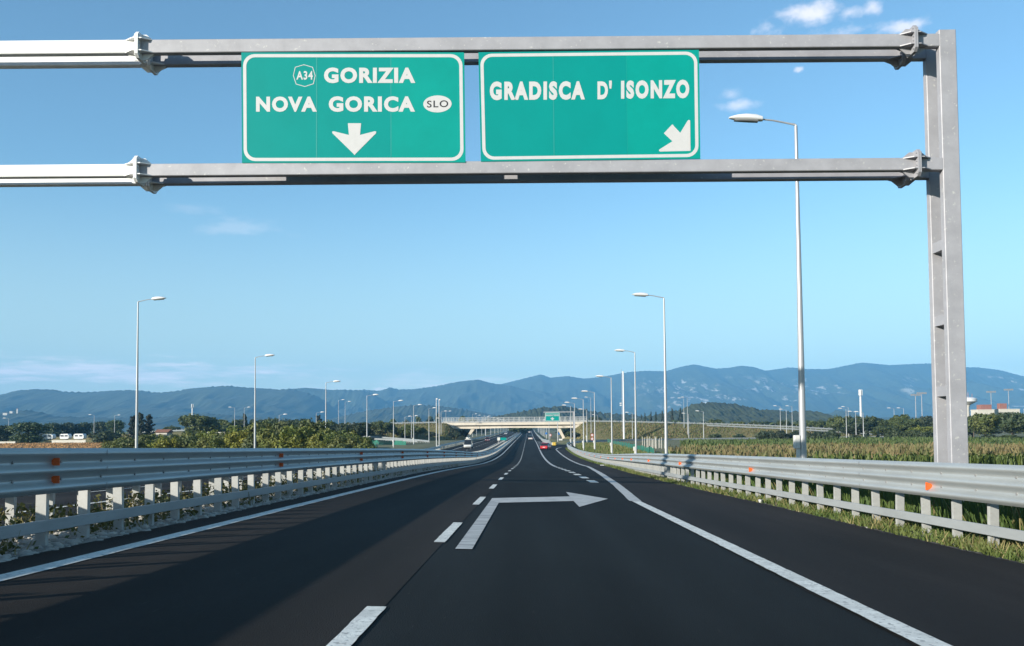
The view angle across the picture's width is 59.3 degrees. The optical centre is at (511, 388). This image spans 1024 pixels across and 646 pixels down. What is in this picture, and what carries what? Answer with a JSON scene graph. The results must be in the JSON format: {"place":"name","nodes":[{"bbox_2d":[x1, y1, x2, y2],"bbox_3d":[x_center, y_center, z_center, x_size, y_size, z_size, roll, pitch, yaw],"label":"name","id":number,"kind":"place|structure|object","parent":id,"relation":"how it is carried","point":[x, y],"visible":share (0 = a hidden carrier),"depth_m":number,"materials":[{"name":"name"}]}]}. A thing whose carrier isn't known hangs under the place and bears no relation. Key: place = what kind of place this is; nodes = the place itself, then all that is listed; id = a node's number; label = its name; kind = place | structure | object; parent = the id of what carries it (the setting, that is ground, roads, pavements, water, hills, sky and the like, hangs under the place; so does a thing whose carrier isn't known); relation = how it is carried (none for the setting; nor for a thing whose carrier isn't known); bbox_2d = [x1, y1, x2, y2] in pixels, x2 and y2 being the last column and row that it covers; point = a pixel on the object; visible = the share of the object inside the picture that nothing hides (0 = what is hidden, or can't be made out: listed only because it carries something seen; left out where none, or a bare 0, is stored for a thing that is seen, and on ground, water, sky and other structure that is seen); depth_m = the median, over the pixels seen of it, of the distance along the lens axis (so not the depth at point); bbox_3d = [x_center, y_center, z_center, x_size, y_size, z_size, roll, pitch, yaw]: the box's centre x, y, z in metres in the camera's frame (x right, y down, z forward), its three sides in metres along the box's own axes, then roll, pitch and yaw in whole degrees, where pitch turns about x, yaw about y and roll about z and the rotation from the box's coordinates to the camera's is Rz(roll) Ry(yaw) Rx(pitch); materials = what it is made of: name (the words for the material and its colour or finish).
{"place":"outdoors","nodes":[
{"label":"outdoors","id":0,"kind":"place"},
{"bbox_2d":[0,442,103,447],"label":"field stubble","id":1,"kind":"object","parent":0,"point":[45,445],"visible":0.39,"depth_m":236.42,"materials":[{"name":"beige plant"}]},
{"bbox_2d":[0,410,290,432],"bbox_3d":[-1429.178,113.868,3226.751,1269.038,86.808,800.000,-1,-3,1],"label":"hills","id":2,"kind":"structure","parent":0,"point":[20,416],"depth_m":3239.54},
{"bbox_2d":[0,385,341,421],"bbox_3d":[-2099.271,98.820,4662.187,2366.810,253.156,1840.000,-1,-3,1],"label":"mountains","id":3,"kind":"structure","parent":0,"point":[291,404],"depth_m":4686.03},
{"bbox_2d":[18,423,465,442],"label":"embankment terrain","id":4,"kind":"structure","parent":0,"point":[419,436],"depth_m":335.39,"materials":[{"name":"green plant"}]},
{"bbox_2d":[0,463,517,645],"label":"lane","id":5,"kind":"structure","parent":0,"point":[323,572],"depth_m":8.29,"materials":[{"name":"black asphalt"}]},
{"bbox_2d":[0,431,517,525],"bbox_3d":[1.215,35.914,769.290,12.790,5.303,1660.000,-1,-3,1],"label":"road","id":6,"kind":"structure","parent":0,"point":[66,498],"depth_m":25.93,"materials":[{"name":"grey asphalt"}]},
{"bbox_2d":[0,433,518,557],"bbox_3d":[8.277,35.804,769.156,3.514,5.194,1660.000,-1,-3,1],"label":"median strip","id":7,"kind":"object","parent":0,"point":[87,539],"visible":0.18,"depth_m":12.53,"materials":[{"name":"grey concrete"}]},
{"bbox_2d":[0,467,449,561],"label":"rubble","id":8,"kind":"object","parent":7,"relation":"on","point":[23,551],"visible":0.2,"depth_m":12.61,"materials":[{"name":"stone"}]},
{"bbox_2d":[0,463,457,554],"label":"median weeds","id":9,"kind":"object","parent":7,"relation":"on","point":[127,522],"visible":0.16,"depth_m":14.24,"materials":[{"name":"green plant"}]},
{"bbox_2d":[0,432,520,546],"bbox_3d":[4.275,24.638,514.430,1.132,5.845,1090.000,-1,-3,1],"label":"guardrail","id":10,"kind":"object","parent":7,"relation":"on","point":[41,474],"visible":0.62,"depth_m":13.46,"materials":[{"name":"metal"}]},
{"bbox_2d":[5,433,517,525],"bbox_3d":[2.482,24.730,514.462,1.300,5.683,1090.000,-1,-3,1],"label":"guardrail","id":11,"kind":"object","parent":7,"relation":"on","point":[11,502],"visible":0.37,"depth_m":17.07,"materials":[{"name":"metal"}]},
{"bbox_2d":[292,388,392,412],"bbox_3d":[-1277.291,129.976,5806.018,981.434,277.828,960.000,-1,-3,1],"label":"mountains","id":12,"kind":"structure","parent":0,"point":[360,400],"depth_m":5826.39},
{"bbox_2d":[321,404,495,423],"bbox_3d":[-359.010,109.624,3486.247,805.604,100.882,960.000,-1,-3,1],"label":"hills","id":13,"kind":"structure","parent":0,"point":[402,413],"depth_m":3465.30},
{"bbox_2d":[337,380,544,415],"bbox_3d":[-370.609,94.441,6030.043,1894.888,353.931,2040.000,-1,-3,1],"label":"mountains","id":14,"kind":"structure","parent":0,"point":[481,396],"depth_m":6134.36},
{"bbox_2d":[0,0,1023,394],"label":"sky","id":15,"kind":"structure","parent":0,"point":[377,287],"materials":[{"name":"blue"}]},
{"bbox_2d":[13,429,1023,505],"bbox_3d":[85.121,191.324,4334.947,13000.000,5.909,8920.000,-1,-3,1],"label":"ground","id":16,"kind":"structure","parent":0,"point":[432,443],"depth_m":279.57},
{"bbox_2d":[0,424,14,440],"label":"umbrella pine","id":17,"kind":"object","parent":16,"relation":"on","point":[4,437],"visible":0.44,"depth_m":332.43,"materials":[{"name":"green plant"}]},
{"bbox_2d":[4,421,52,442],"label":"umbrella pine","id":18,"kind":"object","parent":16,"relation":"on","point":[32,431],"visible":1,"depth_m":300.52,"materials":[{"name":"green plant"}]},
{"bbox_2d":[44,422,62,436],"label":"umbrella pine","id":19,"kind":"object","parent":16,"relation":"on","point":[56,429],"visible":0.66,"depth_m":422.62,"materials":[{"name":"green plant"}]},
{"bbox_2d":[61,421,77,435],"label":"umbrella pine","id":20,"kind":"object","parent":16,"relation":"on","point":[68,428],"visible":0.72,"depth_m":427.26,"materials":[{"name":"green plant"}]},
{"bbox_2d":[75,422,92,434],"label":"umbrella pine","id":21,"kind":"object","parent":16,"relation":"on","point":[84,428],"visible":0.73,"depth_m":431.85,"materials":[{"name":"green plant"}]},
{"bbox_2d":[90,421,107,433],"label":"umbrella pine","id":22,"kind":"object","parent":16,"relation":"on","point":[99,426],"visible":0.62,"depth_m":426.31,"materials":[{"name":"green plant"}]},
{"bbox_2d":[86,429,123,442],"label":"bush","id":23,"kind":"object","parent":16,"relation":"on","point":[106,435],"visible":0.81,"depth_m":284.55,"materials":[{"name":"green plant"}]},
{"bbox_2d":[105,419,125,433],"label":"umbrella pine","id":24,"kind":"object","parent":16,"relation":"on","point":[119,425],"visible":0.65,"depth_m":411.21,"materials":[{"name":"green plant"}]},
{"bbox_2d":[108,438,145,447],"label":"willow shrub","id":25,"kind":"object","parent":16,"relation":"on","point":[127,443],"visible":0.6,"depth_m":141.11,"materials":[{"name":"green plant"}]},
{"bbox_2d":[126,415,134,438],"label":"cedar tree","id":26,"kind":"object","parent":16,"relation":"on","point":[131,424],"visible":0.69,"depth_m":311.73,"materials":[{"name":"green plant"}]},
{"bbox_2d":[131,412,147,437],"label":"cedar tree","id":27,"kind":"object","parent":16,"relation":"on","point":[141,425],"visible":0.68,"depth_m":301.81,"materials":[{"name":"green plant"}]},
{"bbox_2d":[142,414,155,437],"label":"cedar tree","id":28,"kind":"object","parent":16,"relation":"on","point":[148,423],"visible":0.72,"depth_m":305.79,"materials":[{"name":"green plant"}]},
{"bbox_2d":[135,296,165,447],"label":"street lamp","id":29,"kind":"object","parent":16,"relation":"on","point":[136,409],"visible":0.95,"depth_m":73.68,"materials":[{"name":"metal"}]},
{"bbox_2d":[146,436,181,447],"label":"willow shrub","id":30,"kind":"object","parent":16,"relation":"on","point":[164,442],"visible":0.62,"depth_m":138.42,"materials":[{"name":"green plant"}]},
{"bbox_2d":[168,434,198,447],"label":"willow shrub","id":31,"kind":"object","parent":16,"relation":"on","point":[183,442],"visible":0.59,"depth_m":138.54,"materials":[{"name":"green plant"}]},
{"bbox_2d":[187,437,212,447],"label":"willow shrub","id":32,"kind":"object","parent":16,"relation":"on","point":[201,442],"visible":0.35,"depth_m":135.64,"materials":[{"name":"green plant"}]},
{"bbox_2d":[178,413,221,433],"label":"broadleaf tree","id":33,"kind":"object","parent":16,"relation":"on","point":[194,423],"visible":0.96,"depth_m":299.17,"materials":[{"name":"green plant"}]},
{"bbox_2d":[195,429,219,439],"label":"willow shrub","id":34,"kind":"object","parent":16,"relation":"on","point":[208,433],"visible":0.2,"depth_m":143.05,"materials":[{"name":"green plant"}]},
{"bbox_2d":[206,433,234,447],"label":"willow shrub","id":35,"kind":"object","parent":16,"relation":"on","point":[218,442],"visible":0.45,"depth_m":132.06,"materials":[{"name":"green plant"}]},
{"bbox_2d":[223,429,251,447],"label":"willow shrub","id":36,"kind":"object","parent":16,"relation":"on","point":[236,440],"visible":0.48,"depth_m":130.27,"materials":[{"name":"green plant"}]},
{"bbox_2d":[240,431,270,447],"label":"willow shrub","id":37,"kind":"object","parent":16,"relation":"on","point":[248,442],"visible":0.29,"depth_m":126.17,"materials":[{"name":"green plant"}]},
{"bbox_2d":[242,420,276,434],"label":"willow shrub","id":38,"kind":"object","parent":16,"relation":"on","point":[266,425],"visible":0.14,"depth_m":133.59,"materials":[{"name":"green plant"}]},
{"bbox_2d":[254,354,273,447],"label":"street lamp","id":39,"kind":"object","parent":16,"relation":"on","point":[267,355],"visible":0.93,"depth_m":106.57,"materials":[{"name":"metal"}]},
{"bbox_2d":[256,424,292,447],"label":"willow shrub","id":40,"kind":"object","parent":16,"relation":"on","point":[266,442],"visible":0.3,"depth_m":124.66,"materials":[{"name":"green plant"}]},
{"bbox_2d":[270,424,315,447],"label":"willow shrub","id":41,"kind":"object","parent":16,"relation":"on","point":[288,437],"visible":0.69,"depth_m":122.08,"materials":[{"name":"green plant"}]},
{"bbox_2d":[273,417,312,447],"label":"willow shrub","id":42,"kind":"object","parent":16,"relation":"on","point":[278,428],"visible":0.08,"depth_m":130.28,"materials":[{"name":"green plant"}]},
{"bbox_2d":[295,429,327,447],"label":"willow shrub","id":43,"kind":"object","parent":16,"relation":"on","point":[315,433],"visible":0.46,"depth_m":122.27,"materials":[{"name":"green plant"}]},
{"bbox_2d":[298,418,329,431],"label":"willow shrub","id":44,"kind":"object","parent":16,"relation":"on","point":[317,426],"visible":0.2,"depth_m":129.82,"materials":[{"name":"green plant"}]},
{"bbox_2d":[307,430,337,447],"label":"willow shrub","id":45,"kind":"object","parent":16,"relation":"on","point":[324,441],"visible":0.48,"depth_m":120.25,"materials":[{"name":"green plant"}]},
{"bbox_2d":[326,434,361,447],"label":"willow shrub","id":46,"kind":"object","parent":16,"relation":"on","point":[345,442],"visible":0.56,"depth_m":113.86,"materials":[{"name":"green plant"}]},
{"bbox_2d":[336,422,374,436],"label":"dark tree","id":47,"kind":"object","parent":16,"relation":"on","point":[358,428],"visible":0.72,"depth_m":238.51,"materials":[{"name":"green plant"}]},
{"bbox_2d":[370,420,397,438],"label":"broadleaf tree","id":48,"kind":"object","parent":16,"relation":"on","point":[383,428],"visible":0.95,"depth_m":314.92,"materials":[{"name":"green plant"}]},
{"bbox_2d":[370,440,405,444],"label":"netting fence","id":49,"kind":"object","parent":16,"relation":"on","point":[396,442],"visible":0.55,"depth_m":244.66,"materials":[{"name":"green plastic"}]},
{"bbox_2d":[396,425,426,437],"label":"broadleaf tree","id":50,"kind":"object","parent":16,"relation":"on","point":[405,429],"visible":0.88,"depth_m":314.70,"materials":[{"name":"green plant"}]},
{"bbox_2d":[331,431,506,467],"bbox_3d":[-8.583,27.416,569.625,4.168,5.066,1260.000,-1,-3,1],"label":"verge","id":51,"kind":"structure","parent":16,"relation":"on","point":[462,443],"depth_m":269.31,"materials":[{"name":"green plant"}]},
{"bbox_2d":[426,430,507,449],"bbox_3d":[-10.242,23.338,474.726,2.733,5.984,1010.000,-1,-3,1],"label":"guardrail","id":52,"kind":"object","parent":51,"relation":"on","point":[438,447],"visible":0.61,"depth_m":242.88,"materials":[{"name":"metal"}]},
{"bbox_2d":[0,25,968,509],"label":"sign gantry","id":53,"kind":"object","parent":16,"relation":"on","point":[936,167],"visible":0.97,"depth_m":17.85,"materials":[{"name":"metal"}]},
{"bbox_2d":[241,52,465,162],"bbox_3d":[-3.150,-5.560,17.844,4.453,2.279,0.077,-1,-3,1],"label":"motorway sign","id":54,"kind":"object","parent":53,"relation":"attached to","point":[353,107],"visible":1,"depth_m":17.81,"materials":[{"name":"teal metal"}]},
{"bbox_2d":[478,50,699,161],"bbox_3d":[1.517,-5.572,17.754,4.347,2.192,0.074,-1,-3,1],"label":"motorway sign","id":55,"kind":"object","parent":53,"relation":"attached to","point":[586,105],"visible":1,"depth_m":17.72,"materials":[{"name":"teal metal"}]},
{"bbox_2d":[443,416,586,438],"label":"road overpass","id":56,"kind":"object","parent":16,"relation":"on","point":[494,422],"visible":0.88,"depth_m":340.47,"materials":[{"name":"concrete"}]},
{"bbox_2d":[543,411,573,445],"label":"cantilever sign post","id":57,"kind":"object","parent":16,"relation":"on","point":[573,424],"visible":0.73,"depth_m":213.46,"materials":[{"name":"metal"}]},
{"bbox_2d":[545,412,559,420],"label":"motorway sign","id":58,"kind":"object","parent":57,"relation":"attached to","point":[552,416],"visible":1,"depth_m":213.56,"materials":[{"name":"teal metal"}]},
{"bbox_2d":[596,375,612,453],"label":"street lamp","id":59,"kind":"object","parent":16,"relation":"on","point":[611,444],"visible":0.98,"depth_m":132.57,"materials":[{"name":"metal"}]},
{"bbox_2d":[620,369,624,438],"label":"antenna mast","id":60,"kind":"object","parent":16,"relation":"on","point":[623,415],"visible":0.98,"depth_m":321.05,"materials":[{"name":"metal"}]},
{"bbox_2d":[615,349,636,453],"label":"street lamp","id":61,"kind":"object","parent":16,"relation":"on","point":[635,447],"visible":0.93,"depth_m":102.66,"materials":[{"name":"metal"}]},
{"bbox_2d":[607,438,654,452],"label":"netting fence","id":62,"kind":"object","parent":16,"relation":"on","point":[640,447],"visible":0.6,"depth_m":160.06,"materials":[{"name":"green plastic"}]},
{"bbox_2d":[632,292,667,453],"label":"street lamp","id":63,"kind":"object","parent":16,"relation":"on","point":[640,294],"visible":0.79,"depth_m":65.81,"materials":[{"name":"metal"}]},
{"bbox_2d":[572,442,783,479],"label":"meadow grass","id":64,"kind":"structure","parent":16,"relation":"on","point":[603,448],"depth_m":164.14,"materials":[{"name":"green plant"}]},
{"bbox_2d":[754,430,775,439],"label":"bush","id":65,"kind":"object","parent":16,"relation":"on","point":[768,434],"visible":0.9,"depth_m":259.15,"materials":[{"name":"green plant"}]},
{"bbox_2d":[729,113,806,457],"bbox_3d":[8.927,-2.455,31.368,2.465,14.438,0.350,-1,-3,1],"label":"street lamp","id":66,"kind":"object","parent":16,"relation":"on","point":[799,444],"visible":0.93,"depth_m":31.28,"materials":[{"name":"metal"}]},
{"bbox_2d":[771,429,790,438],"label":"bush","id":67,"kind":"object","parent":16,"relation":"on","point":[780,434],"visible":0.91,"depth_m":255.34,"materials":[{"name":"green plant"}]},
{"bbox_2d":[565,447,1023,563],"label":"verge","id":68,"kind":"structure","parent":16,"relation":"on","point":[835,517],"depth_m":14.88,"materials":[{"name":"green plant"}]},
{"bbox_2d":[640,475,1019,562],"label":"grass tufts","id":69,"kind":"object","parent":68,"relation":"on","point":[873,529],"visible":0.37,"depth_m":14.16,"materials":[{"name":"green plant"}]},
{"bbox_2d":[567,436,1023,547],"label":"guardrail","id":70,"kind":"object","parent":16,"relation":"on","point":[993,486],"visible":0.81,"depth_m":16.02,"materials":[{"name":"metal"}]},
{"bbox_2d":[806,431,823,439],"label":"bush","id":71,"kind":"object","parent":16,"relation":"on","point":[816,434],"visible":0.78,"depth_m":251.96,"materials":[{"name":"green plant"}]},
{"bbox_2d":[810,419,830,429],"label":"broadleaf tree","id":72,"kind":"object","parent":16,"relation":"on","point":[819,423],"visible":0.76,"depth_m":355.68,"materials":[{"name":"green plant"}]},
{"bbox_2d":[823,429,840,438],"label":"bush","id":73,"kind":"object","parent":16,"relation":"on","point":[830,433],"visible":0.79,"depth_m":246.93,"materials":[{"name":"green plant"}]},
{"bbox_2d":[825,415,849,432],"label":"broadleaf tree","id":74,"kind":"object","parent":16,"relation":"on","point":[836,423],"visible":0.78,"depth_m":295.91,"materials":[{"name":"green plant"}]},
{"bbox_2d":[658,441,1023,482],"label":"corn field","id":75,"kind":"structure","parent":16,"relation":"on","point":[1002,454],"depth_m":67.31,"materials":[{"name":"green plant"}]},
{"bbox_2d":[676,467,1023,545],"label":"tall grass","id":76,"kind":"structure","parent":16,"relation":"on","point":[1010,517],"depth_m":16.01,"materials":[{"name":"green plant"}]},
{"bbox_2d":[678,436,1023,449],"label":"vineyard foliage","id":77,"kind":"object","parent":16,"relation":"on","point":[890,440],"visible":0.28,"depth_m":148.18,"materials":[{"name":"green plant"}]},
{"bbox_2d":[838,424,870,434],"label":"dark tree","id":78,"kind":"object","parent":16,"relation":"on","point":[854,428],"visible":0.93,"depth_m":263.92,"materials":[{"name":"green plant"}]},
{"bbox_2d":[841,419,873,434],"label":"dark tree","id":79,"kind":"object","parent":16,"relation":"on","point":[849,422],"visible":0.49,"depth_m":277.94,"materials":[{"name":"green plant"}]},
{"bbox_2d":[868,425,894,436],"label":"broadleaf tree","id":80,"kind":"object","parent":16,"relation":"on","point":[882,430],"visible":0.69,"depth_m":260.01,"materials":[{"name":"green plant"}]},
{"bbox_2d":[883,427,901,436],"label":"bush","id":81,"kind":"object","parent":16,"relation":"on","point":[895,432],"visible":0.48,"depth_m":202.25,"materials":[{"name":"green plant"}]},
{"bbox_2d":[890,418,921,431],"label":"broadleaf tree","id":82,"kind":"object","parent":16,"relation":"on","point":[901,424],"visible":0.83,"depth_m":270.39,"materials":[{"name":"green plant"}]},
{"bbox_2d":[905,425,932,432],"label":"pale tree","id":83,"kind":"object","parent":16,"relation":"on","point":[925,429],"visible":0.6,"depth_m":250.21,"materials":[{"name":"green plant"}]},
{"bbox_2d":[971,405,994,415],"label":"apartment block","id":84,"kind":"structure","parent":16,"relation":"on","point":[986,409],"depth_m":495.94,"materials":[{"name":"paint"}]},
{"bbox_2d":[968,412,1001,434],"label":"pale tree","id":85,"kind":"object","parent":16,"relation":"on","point":[988,422],"visible":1,"depth_m":196.73,"materials":[{"name":"green plant"}]},
{"bbox_2d":[994,403,1019,429],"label":"apartment block","id":86,"kind":"structure","parent":16,"relation":"on","point":[1001,407],"depth_m":500.73,"materials":[{"name":"paint"}]},
{"bbox_2d":[995,411,1023,434],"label":"dark tree","id":87,"kind":"object","parent":16,"relation":"on","point":[1012,421],"visible":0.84,"depth_m":210.73,"materials":[{"name":"green plant"}]},
{"bbox_2d":[481,406,643,430],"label":"hill","id":88,"kind":"structure","parent":0,"point":[537,413],"depth_m":1444.18,"materials":[{"name":"green plant"}]},
{"bbox_2d":[371,421,883,439],"bbox_3d":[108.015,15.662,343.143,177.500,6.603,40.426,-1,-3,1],"label":"embankment terrain","id":89,"kind":"structure","parent":0,"point":[599,431],"depth_m":331.77,"materials":[{"name":"green plant"}]},
{"bbox_2d":[588,419,869,431],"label":"guardrail","id":90,"kind":"object","parent":89,"relation":"on","point":[748,424],"visible":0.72,"depth_m":337.60,"materials":[{"name":"metal"}]},
{"bbox_2d":[707,424,880,434],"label":"guardrail","id":91,"kind":"object","parent":89,"relation":"on","point":[788,428],"visible":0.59,"depth_m":333.84,"materials":[{"name":"metal"}]},
{"bbox_2d":[351,429,914,645],"bbox_3d":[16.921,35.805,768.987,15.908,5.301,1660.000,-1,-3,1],"label":"road","id":92,"kind":"structure","parent":0,"point":[616,567],"depth_m":7.85,"materials":[{"name":"black asphalt"}]},
{"bbox_2d":[0,435,520,580],"bbox_3d":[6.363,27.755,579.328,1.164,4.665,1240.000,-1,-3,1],"label":"edge line marking","id":93,"kind":"object","parent":92,"relation":"on","point":[22,572],"visible":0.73,"depth_m":11.03,"materials":[{"name":"paint"}]},
{"bbox_2d":[326,435,526,645],"bbox_3d":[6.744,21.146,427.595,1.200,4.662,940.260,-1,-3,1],"label":"lane dash marking","id":94,"kind":"object","parent":92,"relation":"on","point":[353,630],"visible":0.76,"depth_m":6.16,"materials":[{"name":"paint"}]},
{"bbox_2d":[455,500,497,548],"bbox_3d":[-0.478,2.222,15.565,0.215,0.230,9.930,-1,-3,1],"label":"turn arrow marking","id":95,"kind":"object","parent":92,"relation":"on","point":[470,537],"visible":1,"depth_m":13.30,"materials":[{"name":"paint"}]},
{"bbox_2d":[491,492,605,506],"bbox_3d":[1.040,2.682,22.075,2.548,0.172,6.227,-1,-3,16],"label":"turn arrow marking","id":96,"kind":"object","parent":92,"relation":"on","point":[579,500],"visible":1,"depth_m":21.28,"materials":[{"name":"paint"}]},
{"bbox_2d":[555,447,640,500],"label":"edge line marking","id":97,"kind":"object","parent":92,"relation":"on","point":[628,495],"visible":0.98,"depth_m":30.28,"materials":[{"name":"paint"}]},
{"bbox_2d":[634,402,835,425],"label":"hill","id":98,"kind":"structure","parent":0,"point":[728,413],"depth_m":1221.91,"materials":[{"name":"green plant"}]},
{"bbox_2d":[502,363,1023,417],"bbox_3d":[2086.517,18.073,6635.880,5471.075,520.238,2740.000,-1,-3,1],"label":"mountains","id":99,"kind":"structure","parent":0,"point":[885,389],"depth_m":6671.33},
{"bbox_2d":[558,450,1023,645],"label":"hard shoulder","id":100,"kind":"object","parent":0,"point":[952,596],"visible":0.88,"depth_m":9.93},
{"bbox_2d":[633,501,951,645],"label":"edge line marking","id":101,"kind":"object","parent":100,"relation":"on","point":[904,630],"visible":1,"depth_m":7.71,"materials":[{"name":"paint"}]},
{"bbox_2d":[828,410,970,419],"bbox_3d":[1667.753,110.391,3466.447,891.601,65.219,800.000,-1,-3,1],"label":"hills","id":102,"kind":"structure","parent":0,"point":[841,413],"depth_m":3516.02,"materials":[{"name":"green plant"}]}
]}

